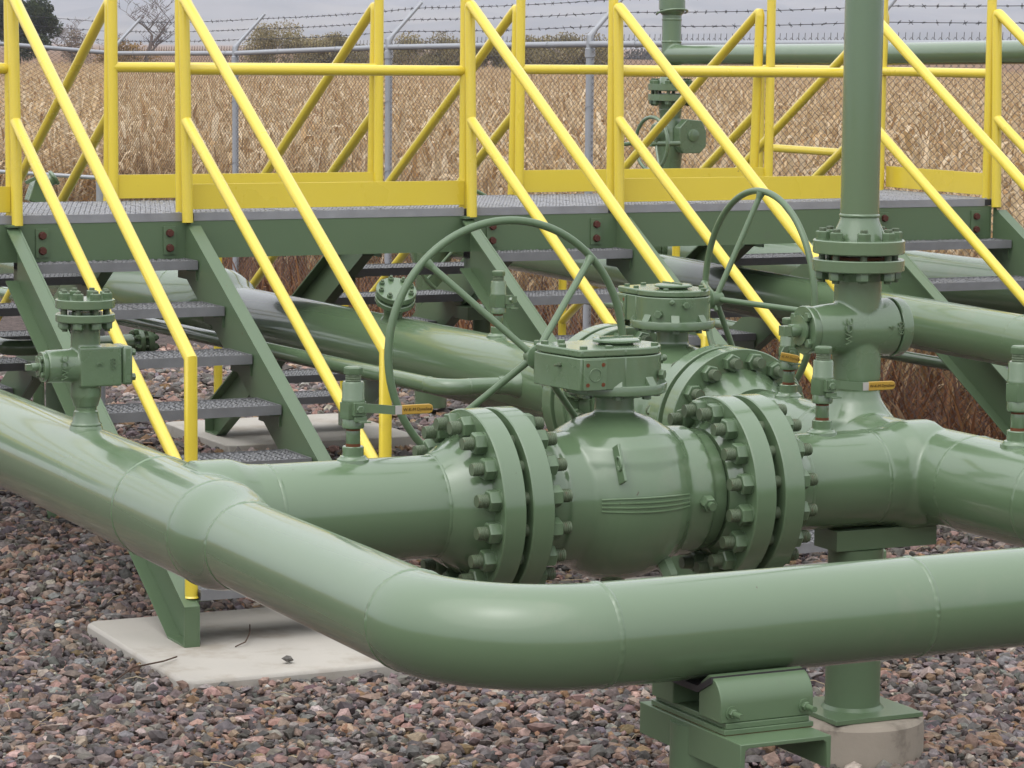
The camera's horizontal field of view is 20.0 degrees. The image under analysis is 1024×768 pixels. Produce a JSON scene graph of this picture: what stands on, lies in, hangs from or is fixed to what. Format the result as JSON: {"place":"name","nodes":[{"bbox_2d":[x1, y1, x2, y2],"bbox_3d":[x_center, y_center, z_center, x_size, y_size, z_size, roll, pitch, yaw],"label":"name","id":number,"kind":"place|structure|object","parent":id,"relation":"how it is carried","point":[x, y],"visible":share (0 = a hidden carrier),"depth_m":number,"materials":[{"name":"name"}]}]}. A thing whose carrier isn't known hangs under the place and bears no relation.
{"place":"outdoors","nodes":[
{"label":"outdoors","id":0,"kind":"place"},
{"bbox_2d":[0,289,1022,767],"bbox_3d":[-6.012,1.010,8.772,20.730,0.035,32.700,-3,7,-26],"label":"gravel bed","id":1,"kind":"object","parent":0,"point":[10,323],"depth_m":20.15,"materials":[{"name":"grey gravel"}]},
{"bbox_2d":[87,607,398,689],"bbox_3d":[-0.802,0.983,9.822,1.026,0.250,1.054,-3,7,-26],"label":"concrete pad","id":2,"kind":"object","parent":1,"relation":"on","point":[216,658],"visible":0.31,"depth_m":9.60,"materials":[{"name":"grey concrete"}]},
{"bbox_2d":[5,0,391,647],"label":"stair flight","id":3,"kind":"object","parent":2,"relation":"on","point":[247,356],"visible":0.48,"depth_m":10.85,"materials":[{"name":"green metal"}]},
{"bbox_2d":[0,0,996,262],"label":"walkway platform","id":4,"kind":"structure","parent":3,"relation":"on","point":[364,212],"depth_m":12.44,"materials":[{"name":"yellow metal"}]},
{"bbox_2d":[235,624,250,646],"bbox_3d":[-0.892,0.847,9.747,0.032,0.035,0.218,1,7,8],"label":"twig","id":5,"kind":"object","parent":2,"relation":"on","point":[247,636],"visible":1,"depth_m":9.72,"materials":[{"name":"brown wood"}]},
{"bbox_2d":[281,655,292,661],"bbox_3d":[-0.727,0.891,9.404,0.028,0.024,0.041,7,9,44],"label":"loose stone","id":6,"kind":"object","parent":2,"relation":"on","point":[286,658],"visible":1,"depth_m":9.40,"materials":[{"name":"grey stone"}]},
{"bbox_2d":[165,413,415,451],"bbox_3d":[-1.171,0.357,15.152,1.054,0.250,1.006,-3,7,-26],"label":"concrete pad","id":7,"kind":"object","parent":1,"relation":"on","point":[246,434],"visible":0.24,"depth_m":14.93,"materials":[{"name":"grey concrete"}]},
{"bbox_2d":[205,2,515,435],"bbox_3d":[-0.744,-0.737,14.066,0.800,2.187,2.170,-3,7,-26],"label":"stair flight","id":8,"kind":"object","parent":7,"relation":"on","point":[320,282],"visible":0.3,"depth_m":13.69,"materials":[{"name":"yellow paint"}]},
{"bbox_2d":[625,562,827,579],"bbox_3d":[0.982,0.897,10.704,1.104,0.250,1.022,-3,7,-26],"label":"concrete pad","id":9,"kind":"object","parent":1,"relation":"on","point":[783,566],"visible":0.04,"depth_m":11.25,"materials":[{"name":"grey concrete"}]},
{"bbox_2d":[460,0,885,574],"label":"stair flight","id":10,"kind":"object","parent":9,"relation":"on","point":[633,256],"visible":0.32,"depth_m":11.93,"materials":[{"name":"yellow paint"}]},
{"bbox_2d":[640,666,830,767],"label":"pipe saddle support","id":11,"kind":"object","parent":1,"relation":"on","point":[726,720],"visible":0.8,"depth_m":6.02,"materials":[{"name":"green metal"}]},
{"bbox_2d":[0,389,1023,690],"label":"header pipe","id":12,"kind":"object","parent":11,"relation":"on","point":[328,547],"visible":1,"depth_m":6.28,"materials":[{"name":"green metal"}]},
{"bbox_2d":[25,287,135,430],"bbox_3d":[-1.208,-0.064,8.079,0.306,0.399,0.165,-3,7,-26],"label":"plug valve","id":13,"kind":"object","parent":12,"relation":"on","point":[87,365],"visible":1,"depth_m":8.04,"materials":[{"name":"green paint"}]},
{"bbox_2d":[337,366,432,464],"bbox_3d":[-0.333,0.088,7.492,0.248,0.263,0.100,1,7,4],"label":"instrument valve","id":14,"kind":"object","parent":12,"relation":"on","point":[355,408],"visible":0.99,"depth_m":7.48,"materials":[{"name":"green paint"}]},
{"bbox_2d":[384,216,818,583],"bbox_3d":[0.246,0.061,7.890,1.029,1.006,0.630,-3,7,-26],"label":"ball valve","id":15,"kind":"object","parent":12,"relation":"attached to","point":[618,486],"visible":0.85,"depth_m":7.73,"materials":[{"name":"green paint"}]},
{"bbox_2d":[779,704,923,767],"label":"concrete pier","id":16,"kind":"structure","parent":1,"relation":"on","point":[875,744],"depth_m":8.10,"materials":[{"name":"grey concrete"}]},
{"bbox_2d":[809,526,936,725],"bbox_3d":[1.014,0.666,8.271,0.378,0.534,0.290,-3,7,-26],"label":"pipe support post","id":17,"kind":"object","parent":16,"relation":"on","point":[852,694],"visible":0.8,"depth_m":8.20,"materials":[{"name":"green metal"}]},
{"bbox_2d":[662,347,1023,568],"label":"cross pipe","id":18,"kind":"object","parent":17,"relation":"on","point":[873,461],"visible":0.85,"depth_m":8.06,"materials":[{"name":"green metal"}]},
{"bbox_2d":[542,187,817,426],"bbox_3d":[0.596,-0.143,9.671,0.650,1.006,1.020,-3,7,-26],"label":"ball valve","id":19,"kind":"object","parent":18,"relation":"attached to","point":[671,314],"visible":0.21,"depth_m":9.56,"materials":[{"name":"green paint"}]},
{"bbox_2d":[0,263,626,431],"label":"pipe","id":20,"kind":"object","parent":19,"relation":"attached to","point":[425,348],"visible":0.35,"depth_m":11.37,"materials":[{"name":"green metal"}]},
{"bbox_2d":[0,287,521,397],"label":"bypass pipe","id":21,"kind":"object","parent":20,"relation":"attached to","point":[444,386],"visible":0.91,"depth_m":10.69,"materials":[{"name":"green metal"}]},
{"bbox_2d":[486,270,517,337],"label":"instrument valve","id":22,"kind":"object","parent":20,"relation":"on","point":[500,299],"visible":0.86,"depth_m":10.71,"materials":[{"name":"green paint"}]},
{"bbox_2d":[774,317,802,398],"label":"instrument valve","id":23,"kind":"object","parent":18,"relation":"on","point":[789,357],"visible":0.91,"depth_m":8.95,"materials":[{"name":"green paint"}]},
{"bbox_2d":[779,226,913,392],"bbox_3d":[0.974,-0.185,8.590,0.408,0.553,0.272,-3,7,-26],"label":"plug valve","id":24,"kind":"object","parent":18,"relation":"attached to","point":[860,325],"visible":0.93,"depth_m":8.54,"materials":[{"name":"green paint"}]},
{"bbox_2d":[813,0,904,256],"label":"riser pipe","id":25,"kind":"object","parent":24,"relation":"on","point":[861,109],"visible":0.95,"depth_m":8.50,"materials":[{"name":"green metal"}]},
{"bbox_2d":[807,346,894,436],"bbox_3d":[0.949,0.027,8.112,0.248,0.263,0.100,1,7,4],"label":"instrument valve","id":26,"kind":"object","parent":18,"relation":"on","point":[825,384],"visible":1,"depth_m":8.10,"materials":[{"name":"green paint"}]},
{"bbox_2d":[1000,345,1023,448],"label":"instrument valve","id":27,"kind":"object","parent":18,"relation":"on","point":[1015,405],"visible":0.99,"depth_m":7.88,"materials":[{"name":"green paint"}]},
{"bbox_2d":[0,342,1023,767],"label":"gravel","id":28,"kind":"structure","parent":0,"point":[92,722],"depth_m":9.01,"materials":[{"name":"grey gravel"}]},
{"bbox_2d":[24,171,59,405],"bbox_3d":[-2.310,-0.338,14.252,0.186,1.420,0.096,-3,7,-26],"label":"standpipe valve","id":29,"kind":"object","parent":28,"relation":"on","point":[34,193],"visible":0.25,"depth_m":14.17,"materials":[{"name":"green paint"}]},
{"bbox_2d":[0,329,159,355],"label":"flanged branch","id":30,"kind":"object","parent":29,"relation":"attached to","point":[138,340],"visible":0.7,"depth_m":13.16,"materials":[{"name":"green paint"}]},
{"bbox_2d":[112,656,176,682],"bbox_3d":[-1.179,0.912,9.292,0.031,0.026,0.365,4,8,30],"label":"twig","id":31,"kind":"object","parent":28,"relation":"on","point":[143,665],"visible":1,"depth_m":9.29,"materials":[{"name":"brown wood"}]},
{"bbox_2d":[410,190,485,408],"bbox_3d":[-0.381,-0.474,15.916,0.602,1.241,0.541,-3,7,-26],"label":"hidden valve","id":32,"kind":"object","parent":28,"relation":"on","point":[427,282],"visible":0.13,"depth_m":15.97,"materials":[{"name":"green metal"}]},
{"bbox_2d":[447,252,1023,366],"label":"header pipe","id":33,"kind":"object","parent":32,"relation":"attached to","point":[986,335],"visible":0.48,"depth_m":12.24,"materials":[{"name":"green metal"}]},
{"bbox_2d":[586,303,949,370],"bbox_3d":[1.989,-0.148,14.954,0.060,0.060,7.000,-3,7,-26],"label":"conduit pipe","id":34,"kind":"object","parent":28,"relation":"on","point":[922,359],"visible":0.06,"depth_m":14.79,"materials":[{"name":"green metal"}]},
{"bbox_2d":[759,65,842,166],"bbox_3d":[1.690,-0.786,16.097,0.053,1.957,1.284,-3,7,-26],"label":"guard rail","id":35,"kind":"object","parent":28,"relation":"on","point":[825,151],"visible":0.14,"depth_m":16.27,"materials":[{"name":"yellow metal"}]},
{"bbox_2d":[667,243,1023,314],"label":"distant pipe","id":36,"kind":"object","parent":28,"relation":"on","point":[933,265],"visible":0.15,"depth_m":14.49,"materials":[{"name":"green metal"}]},
{"bbox_2d":[624,78,705,168],"bbox_3d":[0.884,-1.251,17.002,0.365,1.075,0.568,5,8,31],"label":"geared valve","id":37,"kind":"object","parent":36,"relation":"attached to","point":[677,137],"visible":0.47,"depth_m":17.01,"materials":[{"name":"green paint"}]},
{"bbox_2d":[648,0,1023,90],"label":"back riser","id":38,"kind":"object","parent":37,"relation":"on","point":[674,50],"visible":0.78,"depth_m":15.70,"materials":[{"name":"green paint"}]},
{"bbox_2d":[0,0,1023,48],"bbox_3d":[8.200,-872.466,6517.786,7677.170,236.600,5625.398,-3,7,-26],"label":"sky","id":39,"kind":"structure","parent":0,"point":[238,10],"depth_m":5865.27,"materials":[{"name":"white"}]},
{"bbox_2d":[0,43,1023,436],"bbox_3d":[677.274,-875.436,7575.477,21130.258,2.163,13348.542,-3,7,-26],"label":"ground","id":40,"kind":"structure","parent":0,"point":[228,47],"depth_m":733.49,"materials":[{"name":"soil"}]},
{"bbox_2d":[0,0,63,64],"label":"shrubby tree","id":41,"kind":"object","parent":40,"relation":"on","point":[39,9],"visible":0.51,"depth_m":296.50,"materials":[{"name":"green plant"}]},
{"bbox_2d":[0,16,103,201],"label":"chain link fence","id":42,"kind":"object","parent":40,"relation":"on","point":[64,48],"visible":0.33,"depth_m":27.79,"materials":[{"name":"metal"}]},
{"bbox_2d":[48,16,93,63],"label":"bare tree","id":43,"kind":"object","parent":40,"relation":"on","point":[76,39],"visible":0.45,"depth_m":322.84,"materials":[{"name":"grey plant"}]},
{"bbox_2d":[92,33,124,65],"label":"bare tree","id":44,"kind":"object","parent":40,"relation":"on","point":[100,59],"visible":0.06,"depth_m":337.98,"materials":[{"name":"brown plant"}]},
{"bbox_2d":[117,0,174,61],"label":"bare tree","id":45,"kind":"object","parent":40,"relation":"on","point":[163,28],"visible":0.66,"depth_m":278.85,"materials":[{"name":"grey plant"}]},
{"bbox_2d":[239,19,336,62],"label":"shrubby tree","id":46,"kind":"object","parent":40,"relation":"on","point":[268,43],"visible":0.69,"depth_m":299.58,"materials":[{"name":"green plant"}]},
{"bbox_2d":[302,30,369,62],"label":"shrubby tree","id":47,"kind":"object","parent":40,"relation":"on","point":[340,40],"visible":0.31,"depth_m":301.94,"materials":[{"name":"green plant"}]},
{"bbox_2d":[384,32,459,64],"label":"shrubby tree","id":48,"kind":"object","parent":40,"relation":"on","point":[436,58],"visible":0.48,"depth_m":300.42,"materials":[{"name":"green plant"}]},
{"bbox_2d":[453,49,505,69],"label":"shrubby tree","id":49,"kind":"object","parent":40,"relation":"on","point":[494,59],"visible":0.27,"depth_m":300.04,"materials":[{"name":"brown plant"}]},
{"bbox_2d":[0,59,1023,410],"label":"corn field","id":50,"kind":"structure","parent":40,"relation":"on","point":[486,115],"depth_m":38.28,"materials":[{"name":"brown plant"}]},
{"bbox_2d":[501,34,568,68],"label":"shrubby tree","id":51,"kind":"object","parent":40,"relation":"on","point":[530,39],"visible":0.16,"depth_m":290.96,"materials":[{"name":"green plant"}]},
{"bbox_2d":[525,31,607,64],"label":"shrubby tree","id":52,"kind":"object","parent":40,"relation":"on","point":[566,50],"visible":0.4,"depth_m":287.86,"materials":[{"name":"green plant"}]},
{"bbox_2d":[118,0,1023,439],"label":"chain link fence","id":53,"kind":"object","parent":40,"relation":"on","point":[590,44],"visible":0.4,"depth_m":20.89,"materials":[{"name":"metal"}]},
{"bbox_2d":[222,253,1005,440],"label":"dry weeds","id":54,"kind":"object","parent":40,"relation":"on","point":[956,405],"visible":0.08,"depth_m":17.25,"materials":[{"name":"brown plant"}]},
{"bbox_2d":[624,48,661,59],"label":"treeline","id":55,"kind":"object","parent":40,"relation":"on","point":[634,57],"visible":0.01,"depth_m":892.44,"materials":[{"name":"grey plant"}]},
{"bbox_2d":[654,246,667,254],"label":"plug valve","id":56,"kind":"object","parent":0,"point":[662,250],"visible":0.01,"depth_m":14.26,"materials":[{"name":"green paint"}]},
{"bbox_3d":[2.745,0.814,11.556,1.086,0.250,1.024,-3,7,-26],"label":"concrete pad","id":57,"kind":"object","parent":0,"visible":0},
{"bbox_2d":[881,9,1023,435],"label":"stair flight","id":58,"kind":"object","parent":57,"relation":"on","point":[1000,252],"visible":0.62,"depth_m":12.73,"materials":[{"name":"yellow paint"}]},
{"bbox_3d":[-2.934,0.441,14.296,1.080,0.250,1.011,-3,7,-26],"label":"concrete pad","id":59,"kind":"object","parent":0,"visible":0},
{"bbox_2d":[0,0,112,399],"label":"stair flight","id":60,"kind":"object","parent":59,"relation":"on","point":[17,379],"visible":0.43,"depth_m":12.87,"materials":[{"name":"yellow paint"}]},
{"bbox_3d":[0.584,0.275,15.997,1.052,0.250,1.005,-3,7,-26],"label":"concrete pad","id":61,"kind":"object","parent":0,"visible":0},
{"bbox_2d":[558,8,888,350],"bbox_3d":[1.041,-0.822,14.929,0.800,2.187,2.170,-3,7,-26],"label":"stair flight","id":62,"kind":"object","parent":61,"relation":"on","point":[749,332],"visible":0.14,"depth_m":14.42,"materials":[{"name":"yellow paint"}]}
]}

